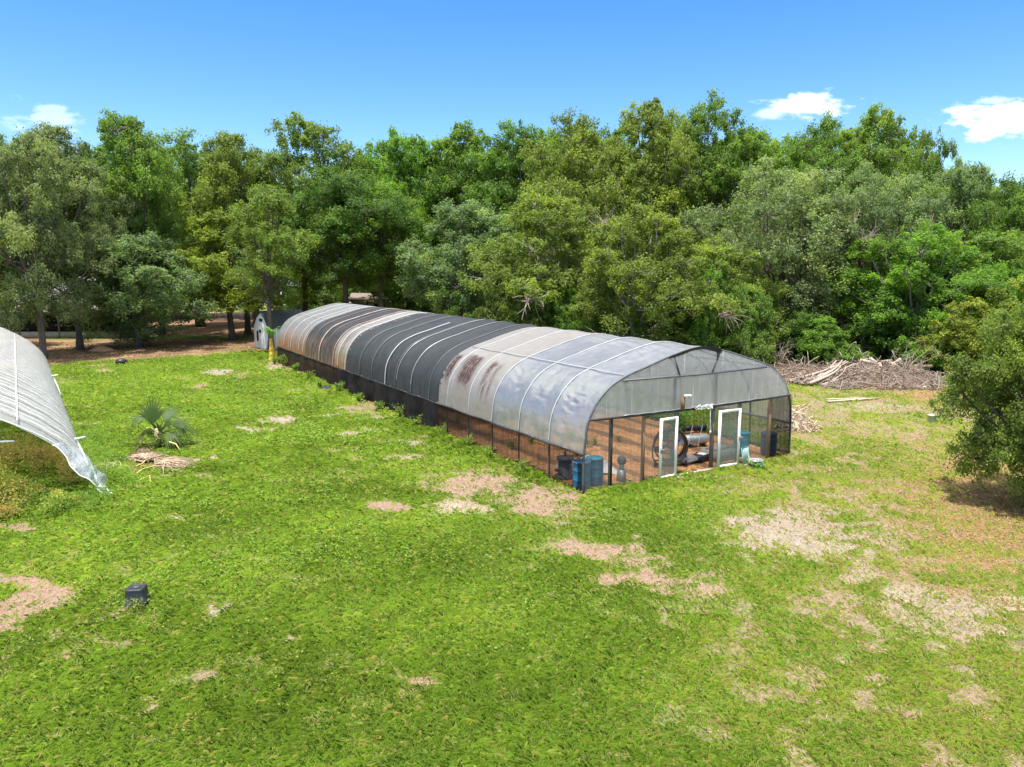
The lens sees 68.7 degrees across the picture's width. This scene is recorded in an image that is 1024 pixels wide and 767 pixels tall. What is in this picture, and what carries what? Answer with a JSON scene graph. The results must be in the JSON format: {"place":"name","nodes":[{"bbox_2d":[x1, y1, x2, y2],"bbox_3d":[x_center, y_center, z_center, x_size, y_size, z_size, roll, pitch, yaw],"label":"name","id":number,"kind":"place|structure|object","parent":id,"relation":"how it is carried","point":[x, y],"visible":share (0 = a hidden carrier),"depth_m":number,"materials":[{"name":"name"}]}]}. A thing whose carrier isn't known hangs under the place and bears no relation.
{"place":"outdoors","nodes":[
{"label":"outdoors","id":0,"kind":"place"},
{"bbox_2d":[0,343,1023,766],"bbox_3d":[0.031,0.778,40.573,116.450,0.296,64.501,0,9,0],"label":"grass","id":1,"kind":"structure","parent":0,"point":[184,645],"depth_m":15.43,"materials":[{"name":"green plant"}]},
{"bbox_2d":[0,283,1023,766],"bbox_3d":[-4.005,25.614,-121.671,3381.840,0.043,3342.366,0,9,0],"label":"ground","id":2,"kind":"structure","parent":0,"point":[218,327],"depth_m":18.76,"materials":[{"name":"beige soil"}]},
{"bbox_2d":[0,132,68,333],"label":"oak tree","id":3,"kind":"object","parent":2,"relation":"on","point":[2,143],"visible":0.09,"depth_m":59.80,"materials":[{"name":"green plant"}]},
{"bbox_2d":[0,429,89,518],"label":"brown scrub","id":4,"kind":"object","parent":2,"relation":"on","point":[8,478],"visible":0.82,"depth_m":24.29,"materials":[{"name":"green plant"}]},
{"bbox_2d":[0,327,111,493],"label":"hoop house","id":5,"kind":"structure","parent":2,"relation":"on","point":[31,401],"depth_m":28.28,"materials":[{"name":"plastic"}]},
{"bbox_2d":[0,477,119,523],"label":"green scrub","id":6,"kind":"object","parent":2,"relation":"on","point":[88,502],"visible":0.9,"depth_m":22.16,"materials":[{"name":"green plant"}]},
{"bbox_2d":[0,129,121,359],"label":"oak tree","id":7,"kind":"object","parent":2,"relation":"on","point":[19,239],"visible":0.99,"depth_m":57.06,"materials":[{"name":"green plant"}]},
{"bbox_2d":[18,142,115,276],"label":"oak tree","id":8,"kind":"object","parent":2,"relation":"on","point":[99,149],"visible":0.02,"depth_m":98.20,"materials":[{"name":"green plant"}]},
{"bbox_2d":[3,120,142,349],"bbox_3d":[-38.472,-12.608,65.286,10.374,19.722,12.675,6,10,34],"label":"oak tree","id":9,"kind":"object","parent":2,"relation":"on","point":[52,133],"visible":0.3,"depth_m":64.22,"materials":[{"name":"green plant"}]},
{"bbox_2d":[3,277,154,337],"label":"porch house","id":10,"kind":"structure","parent":2,"relation":"on","point":[56,331],"depth_m":77.07,"materials":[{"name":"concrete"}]},
{"bbox_2d":[72,422,153,487],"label":"tall weeds","id":11,"kind":"object","parent":2,"relation":"on","point":[90,450],"visible":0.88,"depth_m":27.10,"materials":[{"name":"green plant"}]},
{"bbox_2d":[121,597,144,611],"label":"weed plant","id":12,"kind":"object","parent":2,"relation":"on","point":[134,606],"visible":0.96,"depth_m":15.51,"materials":[{"name":"green plant"}]},
{"bbox_2d":[74,107,192,341],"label":"oak tree","id":13,"kind":"object","parent":2,"relation":"on","point":[129,174],"visible":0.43,"depth_m":68.94,"materials":[{"name":"green plant"}]},
{"bbox_2d":[52,227,219,347],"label":"oak tree","id":14,"kind":"object","parent":2,"relation":"on","point":[142,310],"visible":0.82,"depth_m":65.75,"materials":[{"name":"green plant"}]},
{"bbox_2d":[124,583,149,608],"bbox_3d":[-7.933,4.476,15.825,0.430,0.388,0.430,-1,9,-7],"label":"upturned pot","id":15,"kind":"object","parent":2,"relation":"on","point":[137,590],"visible":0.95,"depth_m":15.66,"materials":[{"name":"black plastic"}]},
{"bbox_2d":[125,452,171,465],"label":"dead frond","id":16,"kind":"object","parent":2,"relation":"on","point":[145,457],"visible":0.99,"depth_m":27.45,"materials":[{"name":"plant"}]},
{"bbox_2d":[142,428,176,447],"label":"weed plant","id":17,"kind":"object","parent":2,"relation":"on","point":[159,442],"visible":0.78,"depth_m":29.54,"materials":[{"name":"green plant"}]},
{"bbox_2d":[122,397,200,449],"bbox_3d":[-13.908,1.525,29.930,2.613,2.180,2.245,5,10,27],"label":"fan palm","id":18,"kind":"object","parent":2,"relation":"on","point":[151,415],"visible":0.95,"depth_m":29.71,"materials":[{"name":"plant"}]},
{"bbox_2d":[121,129,201,334],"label":"oak tree","id":19,"kind":"object","parent":2,"relation":"on","point":[175,174],"visible":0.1,"depth_m":79.53,"materials":[{"name":"green plant"}]},
{"bbox_2d":[137,457,195,472],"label":"dead frond","id":20,"kind":"object","parent":2,"relation":"on","point":[173,462],"visible":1,"depth_m":26.52,"materials":[{"name":"plant"}]},
{"bbox_2d":[94,126,249,326],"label":"oak tree","id":21,"kind":"object","parent":2,"relation":"on","point":[180,151],"visible":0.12,"depth_m":86.21,"materials":[{"name":"green plant"}]},
{"bbox_2d":[145,207,298,339],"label":"oak tree","id":22,"kind":"object","parent":2,"relation":"on","point":[215,268],"visible":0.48,"depth_m":72.49,"materials":[{"name":"green plant"}]},
{"bbox_2d":[180,149,294,317],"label":"oak tree","id":23,"kind":"object","parent":2,"relation":"on","point":[234,183],"visible":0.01,"depth_m":105.90,"materials":[{"name":"green plant"}]},
{"bbox_2d":[175,129,305,334],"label":"oak tree","id":24,"kind":"object","parent":2,"relation":"on","point":[219,191],"visible":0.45,"depth_m":76.24,"materials":[{"name":"green plant"}]},
{"bbox_2d":[220,181,321,349],"bbox_3d":[-21.235,-10.013,64.520,8.490,14.701,12.522,-7,11,-38],"label":"oak tree","id":25,"kind":"object","parent":2,"relation":"on","point":[286,245],"visible":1,"depth_m":63.56,"materials":[{"name":"green plant"}]},
{"bbox_2d":[262,326,280,360],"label":"banana plant","id":26,"kind":"object","parent":2,"relation":"on","point":[269,331],"visible":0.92,"depth_m":57.66,"materials":[{"name":"green plant"}]},
{"bbox_2d":[251,309,302,348],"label":"barn shed","id":27,"kind":"structure","parent":2,"relation":"on","point":[279,318],"depth_m":67.14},
{"bbox_2d":[221,109,386,311],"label":"oak tree","id":28,"kind":"object","parent":2,"relation":"on","point":[287,167],"visible":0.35,"depth_m":81.97,"materials":[{"name":"green plant"}]},
{"bbox_2d":[273,288,339,309],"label":"shrub","id":29,"kind":"object","parent":2,"relation":"on","point":[313,304],"visible":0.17,"depth_m":95.49,"materials":[{"name":"green plant"}]},
{"bbox_2d":[271,164,424,303],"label":"oak tree","id":30,"kind":"object","parent":2,"relation":"on","point":[350,185],"visible":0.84,"depth_m":74.51,"materials":[{"name":"green plant"}]},
{"bbox_2d":[302,180,434,307],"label":"oak tree","id":31,"kind":"object","parent":2,"relation":"on","point":[373,222],"visible":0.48,"depth_m":76.74,"materials":[{"name":"green plant"}]},
{"bbox_2d":[349,293,395,307],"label":"wooden hut","id":32,"kind":"object","parent":2,"relation":"on","point":[364,299],"visible":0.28,"depth_m":91.58,"materials":[{"name":"brown wood"}]},
{"bbox_2d":[327,149,422,303],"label":"oak tree","id":33,"kind":"object","parent":2,"relation":"on","point":[353,290],"visible":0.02,"depth_m":103.20,"materials":[{"name":"green plant"}]},
{"bbox_2d":[340,125,456,310],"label":"oak tree","id":34,"kind":"object","parent":2,"relation":"on","point":[394,145],"visible":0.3,"depth_m":86.23,"materials":[{"name":"green plant"}]},
{"bbox_2d":[389,288,453,315],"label":"shrub","id":35,"kind":"object","parent":2,"relation":"on","point":[428,305],"visible":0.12,"depth_m":86.78,"materials":[{"name":"green plant"}]},
{"bbox_2d":[393,196,525,318],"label":"oak tree","id":36,"kind":"object","parent":2,"relation":"on","point":[443,270],"visible":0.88,"depth_m":67.70,"materials":[{"name":"green plant"}]},
{"bbox_2d":[411,116,520,303],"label":"oak tree","id":37,"kind":"object","parent":2,"relation":"on","point":[450,148],"visible":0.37,"depth_m":86.27,"materials":[{"name":"green plant"}]},
{"bbox_2d":[449,139,532,310],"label":"oak tree","id":38,"kind":"object","parent":2,"relation":"on","point":[506,156],"visible":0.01,"depth_m":98.83,"materials":[{"name":"green plant"}]},
{"bbox_2d":[473,283,539,324],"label":"shrub","id":39,"kind":"object","parent":2,"relation":"on","point":[502,314],"visible":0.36,"depth_m":56.66,"materials":[{"name":"green plant"}]},
{"bbox_2d":[0,371,1023,766],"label":"dry grass","id":40,"kind":"structure","parent":2,"relation":"on","point":[728,569],"depth_m":17.57,"materials":[{"name":"beige plant"}]},
{"bbox_2d":[459,116,594,323],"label":"oak tree","id":41,"kind":"object","parent":2,"relation":"on","point":[497,185],"visible":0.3,"depth_m":80.15,"materials":[{"name":"green plant"}]},
{"bbox_2d":[31,334,1023,649],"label":"leaf litter","id":42,"kind":"object","parent":2,"relation":"on","point":[739,490],"visible":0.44,"depth_m":24.58,"materials":[{"name":"brown plant"}]},
{"bbox_2d":[277,303,792,492],"bbox_3d":[-3.580,-1.583,42.291,10.035,4.527,39.631,-5,10,-30],"label":"greenhouse","id":43,"kind":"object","parent":2,"relation":"on","point":[550,392],"visible":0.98,"depth_m":28.39,"materials":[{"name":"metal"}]},
{"bbox_2d":[658,416,678,477],"bbox_3d":[5.282,2.172,25.081,0.820,2.080,0.166,-6,10,-34],"label":"door","id":44,"kind":"structure","parent":43,"relation":"in","point":[672,461],"depth_m":25.12,"materials":[{"name":"grey metal"}]},
{"bbox_2d":[717,408,742,467],"bbox_3d":[7.752,1.951,26.533,1.059,2.080,0.166,-5,10,-28],"label":"door","id":45,"kind":"structure","parent":43,"relation":"in","point":[723,439],"depth_m":26.56,"materials":[{"name":"white metal"}]},
{"bbox_2d":[512,268,559,326],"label":"shrub","id":46,"kind":"object","parent":2,"relation":"on","point":[546,315],"visible":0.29,"depth_m":58.14,"materials":[{"name":"green plant"}]},
{"bbox_2d":[456,181,621,327],"bbox_3d":[2.230,-9.171,60.723,12.093,14.300,16.087,8,12,42],"label":"oak tree","id":47,"kind":"object","parent":2,"relation":"on","point":[549,218],"visible":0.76,"depth_m":58.12,"materials":[{"name":"green plant"}]},
{"bbox_2d":[334,369,772,492],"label":"mulch floor","id":48,"kind":"structure","parent":2,"relation":"on","point":[628,430],"depth_m":29.68,"materials":[{"name":"brown wood"}]},
{"bbox_2d":[573,459,590,489],"bbox_3d":[2.243,2.921,24.123,0.597,0.906,0.598,-6,10,-32],"label":"barrel","id":49,"kind":"object","parent":48,"relation":"on","point":[587,479],"visible":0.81,"depth_m":23.92,"materials":[{"name":"blue plastic"}]},
{"bbox_2d":[585,455,603,485],"bbox_3d":[2.704,2.856,24.555,0.597,0.906,0.597,-8,12,-43],"label":"barrel","id":50,"kind":"object","parent":48,"relation":"on","point":[597,466],"visible":0.74,"depth_m":24.31,"materials":[{"name":"blue plastic"}]},
{"bbox_2d":[616,456,625,481],"bbox_3d":[3.653,2.833,24.958,0.300,0.850,0.296,-5,10,-30],"label":"stand pump","id":51,"kind":"object","parent":48,"relation":"on","point":[621,471],"visible":0.99,"depth_m":24.89,"materials":[{"name":"grey metal"}]},
{"bbox_2d":[652,429,688,466],"bbox_3d":[5.661,2.265,26.841,1.283,1.353,0.635,0,9,-2],"label":"drum fan","id":52,"kind":"object","parent":48,"relation":"on","point":[683,440],"visible":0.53,"depth_m":26.84},
{"bbox_2d":[665,411,692,434],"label":"leafy plant","id":53,"kind":"object","parent":48,"relation":"on","point":[682,421],"visible":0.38,"depth_m":31.11,"materials":[{"name":"green plant"}]},
{"bbox_2d":[669,424,706,432],"bbox_3d":[7.554,1.949,32.271,1.847,0.327,0.343,-3,9,-16],"label":"netting roll","id":54,"kind":"object","parent":48,"relation":"on","point":[695,428],"visible":0.59,"depth_m":32.27,"materials":[{"name":"black plastic"}]},
{"bbox_2d":[685,434,708,447],"bbox_3d":[7.335,2.265,29.829,1.040,0.488,0.400,-3,9,-16],"label":"silver tank","id":55,"kind":"object","parent":48,"relation":"on","point":[704,439],"visible":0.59,"depth_m":29.68,"materials":[{"name":"silver metal"}]},
{"bbox_2d":[692,452,708,462],"bbox_3d":[6.877,2.707,27.484,0.420,0.240,0.748,9,12,44],"label":"tool case","id":56,"kind":"object","parent":48,"relation":"on","point":[701,456],"visible":0.68,"depth_m":27.36,"materials":[{"name":"black plastic"}]},
{"bbox_2d":[700,444,734,462],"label":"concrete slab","id":57,"kind":"structure","parent":48,"relation":"on","point":[706,450],"depth_m":27.70,"materials":[{"name":"grey concrete"}]},
{"bbox_2d":[733,430,749,456],"bbox_3d":[8.710,2.268,28.420,0.598,0.906,0.597,-7,11,-40],"label":"barrel","id":58,"kind":"object","parent":48,"relation":"on","point":[745,439],"visible":0.52,"depth_m":28.16,"materials":[{"name":"teal plastic"}]},
{"bbox_2d":[760,431,774,454],"bbox_3d":[9.775,2.274,28.509,0.597,0.866,0.597,3,9,18],"label":"barrel","id":59,"kind":"object","parent":48,"relation":"on","point":[763,443],"visible":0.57,"depth_m":28.38,"materials":[{"name":"blue plastic"}]},
{"bbox_2d":[512,127,601,308],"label":"oak tree","id":60,"kind":"object","parent":2,"relation":"on","point":[551,132],"visible":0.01,"depth_m":94.96,"materials":[{"name":"green plant"}]},
{"bbox_2d":[548,284,591,332],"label":"shrub","id":61,"kind":"object","parent":2,"relation":"on","point":[574,322],"visible":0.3,"depth_m":57.26,"materials":[{"name":"green plant"}]},
{"bbox_2d":[517,105,630,320],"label":"oak tree","id":62,"kind":"object","parent":2,"relation":"on","point":[583,168],"visible":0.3,"depth_m":73.58,"materials":[{"name":"green plant"}]},
{"bbox_2d":[583,288,625,332],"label":"shrub","id":63,"kind":"object","parent":2,"relation":"on","point":[613,297],"visible":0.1,"depth_m":55.79,"materials":[{"name":"green plant"}]},
{"bbox_2d":[601,275,673,341],"bbox_3d":[9.087,-4.489,54.309,5.224,6.989,4.154,5,10,30],"label":"shrub","id":64,"kind":"object","parent":2,"relation":"on","point":[634,331],"visible":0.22,"depth_m":53.54,"materials":[{"name":"green plant"}]},
{"bbox_2d":[592,114,683,282],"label":"oak tree","id":65,"kind":"object","parent":2,"relation":"on","point":[612,134],"visible":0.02,"depth_m":92.29,"materials":[{"name":"green plant"}]},
{"bbox_2d":[582,96,711,330],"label":"oak tree","id":66,"kind":"object","parent":2,"relation":"on","point":[651,185],"visible":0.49,"depth_m":66.86,"materials":[{"name":"green plant"}]},
{"bbox_2d":[567,200,751,345],"bbox_3d":[9.298,-6.865,52.832,10.532,12.046,14.012,-2,9,-15],"label":"oak tree","id":67,"kind":"object","parent":2,"relation":"on","point":[601,269],"visible":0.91,"depth_m":51.57,"materials":[{"name":"green plant"}]},
{"bbox_2d":[653,271,706,344],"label":"shrub","id":68,"kind":"object","parent":2,"relation":"on","point":[685,325],"visible":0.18,"depth_m":53.04,"materials":[{"name":"green plant"}]},
{"bbox_2d":[627,87,762,315],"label":"oak tree","id":69,"kind":"object","parent":2,"relation":"on","point":[716,177],"visible":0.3,"depth_m":69.29,"materials":[{"name":"green plant"}]},
{"bbox_2d":[678,264,736,349],"bbox_3d":[13.933,-4.485,52.317,5.012,7.622,3.985,-4,10,-27],"label":"shrub","id":70,"kind":"object","parent":2,"relation":"on","point":[704,328],"visible":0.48,"depth_m":51.19,"materials":[{"name":"green plant"}]},
{"bbox_2d":[645,234,796,344],"bbox_3d":[14.749,-6.200,55.733,11.698,9.790,8.793,0,9,-2],"label":"oak tree","id":71,"kind":"object","parent":2,"relation":"on","point":[717,255],"visible":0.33,"depth_m":53.82,"materials":[{"name":"green plant"}]},
{"bbox_2d":[711,278,774,362],"bbox_3d":[16.089,-3.971,52.322,4.270,6.725,4.075,2,9,12],"label":"shrub","id":72,"kind":"object","parent":2,"relation":"on","point":[749,324],"visible":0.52,"depth_m":51.31,"materials":[{"name":"green plant"}]},
{"bbox_2d":[721,295,778,363],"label":"shrub","id":73,"kind":"object","parent":2,"relation":"on","point":[751,350],"visible":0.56,"depth_m":50.96,"materials":[{"name":"green plant"}]},
{"bbox_2d":[699,123,817,293],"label":"oak tree","id":74,"kind":"object","parent":2,"relation":"on","point":[760,138],"visible":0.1,"depth_m":71.93,"materials":[{"name":"green plant"}]},
{"bbox_2d":[675,154,879,350],"bbox_3d":[21.189,-9.839,59.329,18.018,16.072,13.486,-4,10,-25],"label":"oak tree","id":75,"kind":"object","parent":2,"relation":"on","point":[809,282],"visible":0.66,"depth_m":56.33,"materials":[{"name":"green plant"}]},
{"bbox_2d":[741,132,815,227],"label":"oak tree","id":76,"kind":"object","parent":2,"relation":"on","point":[786,142],"visible":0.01,"depth_m":90.29,"materials":[{"name":"green plant"}]},
{"bbox_2d":[773,337,795,365],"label":"dead bush","id":77,"kind":"object","parent":2,"relation":"on","point":[781,353],"visible":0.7,"depth_m":52.58,"materials":[{"name":"wood"}]},
{"bbox_2d":[768,308,834,366],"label":"shrub","id":78,"kind":"object","parent":2,"relation":"on","point":[794,334],"visible":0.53,"depth_m":54.07,"materials":[{"name":"green plant"}]},
{"bbox_2d":[781,402,821,432],"bbox_3d":[12.638,1.421,33.108,2.141,1.290,1.858,0,9,0],"label":"brush pile","id":79,"kind":"object","parent":2,"relation":"on","point":[801,423],"visible":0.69,"depth_m":32.77,"materials":[{"name":"wood"}]},
{"bbox_2d":[756,352,860,384],"bbox_3d":[19.350,-1.273,49.414,9.903,1.710,8.161,-1,9,-6],"label":"brush pile","id":80,"kind":"object","parent":2,"relation":"on","point":[787,372],"visible":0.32,"depth_m":48.79,"materials":[{"name":"brown wood"}]},
{"bbox_2d":[816,342,880,370],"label":"uprooted bush","id":81,"kind":"object","parent":80,"relation":"on","point":[854,361],"visible":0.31,"depth_m":51.01,"materials":[{"name":"brown wood"}]},
{"bbox_2d":[766,106,876,311],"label":"oak tree","id":82,"kind":"object","parent":2,"relation":"on","point":[814,148],"visible":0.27,"depth_m":69.05,"materials":[{"name":"green plant"}]},
{"bbox_2d":[783,314,873,367],"bbox_3d":[22.475,-2.912,53.355,5.658,3.962,7.116,1,9,6],"label":"shrub","id":83,"kind":"object","parent":2,"relation":"on","point":[837,337],"visible":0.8,"depth_m":52.34,"materials":[{"name":"green plant"}]},
{"bbox_2d":[840,309,899,364],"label":"shrub","id":84,"kind":"object","parent":2,"relation":"on","point":[863,342],"visible":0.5,"depth_m":55.28,"materials":[{"name":"green plant"}]},
{"bbox_2d":[793,159,952,340],"bbox_3d":[29.459,-10.095,61.243,14.895,16.001,11.149,-5,10,-30],"label":"oak tree","id":85,"kind":"object","parent":2,"relation":"on","point":[887,216],"visible":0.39,"depth_m":58.35,"materials":[{"name":"green plant"}]},
{"bbox_2d":[796,358,952,389],"bbox_3d":[23.107,-0.839,46.987,9.759,1.583,7.402,0,9,0],"label":"brush pile","id":86,"kind":"object","parent":2,"relation":"on","point":[864,379],"visible":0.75,"depth_m":45.34,"materials":[{"name":"brown wood"}]},
{"bbox_2d":[789,360,872,385],"bbox_3d":[19.947,-0.717,46.699,6.007,1.277,1.870,-4,10,-27],"label":"trunk bundle","id":87,"kind":"object","parent":86,"relation":"on","point":[817,379],"visible":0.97,"depth_m":46.17,"materials":[{"name":"beige wood"}]},
{"bbox_2d":[838,357,932,368],"bbox_3d":[24.849,-1.317,50.035,5.812,0.892,3.067,5,10,28],"label":"trunk bundle","id":88,"kind":"object","parent":86,"relation":"on","point":[891,360],"visible":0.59,"depth_m":49.98,"materials":[{"name":"wood"}]},
{"bbox_2d":[825,101,944,319],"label":"oak tree","id":89,"kind":"object","parent":2,"relation":"on","point":[883,157],"visible":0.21,"depth_m":68.63,"materials":[{"name":"green plant"}]},
{"bbox_2d":[868,287,943,365],"bbox_3d":[29.262,-4.024,53.870,4.918,6.147,6.185,-5,10,-28],"label":"shrub","id":90,"kind":"object","parent":2,"relation":"on","point":[894,329],"visible":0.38,"depth_m":53.42,"materials":[{"name":"green plant"}]},
{"bbox_2d":[859,258,969,364],"bbox_3d":[31.033,-5.504,56.921,6.698,8.295,8.424,-7,11,-40],"label":"shrub","id":91,"kind":"object","parent":2,"relation":"on","point":[949,287],"visible":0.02,"depth_m":55.59,"materials":[{"name":"green plant"}]},
{"bbox_2d":[887,338,949,374],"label":"dead bush","id":92,"kind":"object","parent":2,"relation":"on","point":[904,365],"visible":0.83,"depth_m":46.78,"materials":[{"name":"wood"}]},
{"bbox_2d":[873,367,970,389],"bbox_3d":[24.949,-0.409,45.107,6.148,1.298,4.145,0,9,0],"label":"brush pile","id":93,"kind":"object","parent":2,"relation":"on","point":[924,383],"visible":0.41,"depth_m":44.62,"materials":[{"name":"wood"}]},
{"bbox_2d":[891,130,954,187],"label":"oak tree","id":94,"kind":"object","parent":2,"relation":"on","point":[902,141],"visible":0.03,"depth_m":87.04,"materials":[{"name":"green plant"}]},
{"bbox_2d":[825,219,1023,356],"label":"oak tree","id":95,"kind":"object","parent":2,"relation":"on","point":[901,277],"visible":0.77,"depth_m":53.25,"materials":[{"name":"green plant"}]},
{"bbox_2d":[898,124,961,222],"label":"oak tree","id":96,"kind":"object","parent":2,"relation":"on","point":[933,162],"visible":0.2,"depth_m":72.81,"materials":[{"name":"green plant"}]},
{"bbox_2d":[893,306,982,372],"bbox_3d":[29.424,-2.868,51.094,5.609,4.731,5.353,-3,9,-19],"label":"shrub","id":97,"kind":"object","parent":2,"relation":"on","point":[941,316],"visible":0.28,"depth_m":51.07,"materials":[{"name":"green plant"}]},
{"bbox_2d":[914,296,1007,372],"bbox_3d":[30.477,-2.973,48.962,5.614,5.504,7.060,-5,10,-30],"label":"shrub","id":98,"kind":"object","parent":2,"relation":"on","point":[957,319],"visible":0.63,"depth_m":48.84,"materials":[{"name":"green plant"}]},
{"bbox_2d":[911,155,1011,288],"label":"oak tree","id":99,"kind":"object","parent":2,"relation":"on","point":[979,184],"visible":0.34,"depth_m":66.82,"materials":[{"name":"green plant"}]},
{"bbox_2d":[922,229,1023,312],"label":"oak tree","id":100,"kind":"object","parent":2,"relation":"on","point":[990,244],"visible":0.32,"depth_m":54.86,"materials":[{"name":"green plant"}]},
{"bbox_2d":[926,299,1023,502],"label":"oak tree","id":101,"kind":"object","parent":2,"relation":"on","point":[999,368],"visible":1,"depth_m":21.99,"materials":[{"name":"green plant"}]},
{"bbox_2d":[941,255,1023,319],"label":"shrub","id":102,"kind":"object","parent":2,"relation":"on","point":[1009,272],"visible":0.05,"depth_m":53.27,"materials":[{"name":"green plant"}]},
{"bbox_2d":[954,168,1023,269],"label":"oak tree","id":103,"kind":"object","parent":2,"relation":"on","point":[1011,190],"visible":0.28,"depth_m":64.59,"materials":[{"name":"green plant"}]},
{"bbox_2d":[960,274,1023,354],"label":"shrub","id":104,"kind":"object","parent":2,"relation":"on","point":[991,293],"visible":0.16,"depth_m":49.86,"materials":[{"name":"green plant"}]},
{"bbox_2d":[0,0,1023,207],"label":"sky","id":105,"kind":"structure","parent":0,"point":[363,67],"materials":[{"name":"blue"}]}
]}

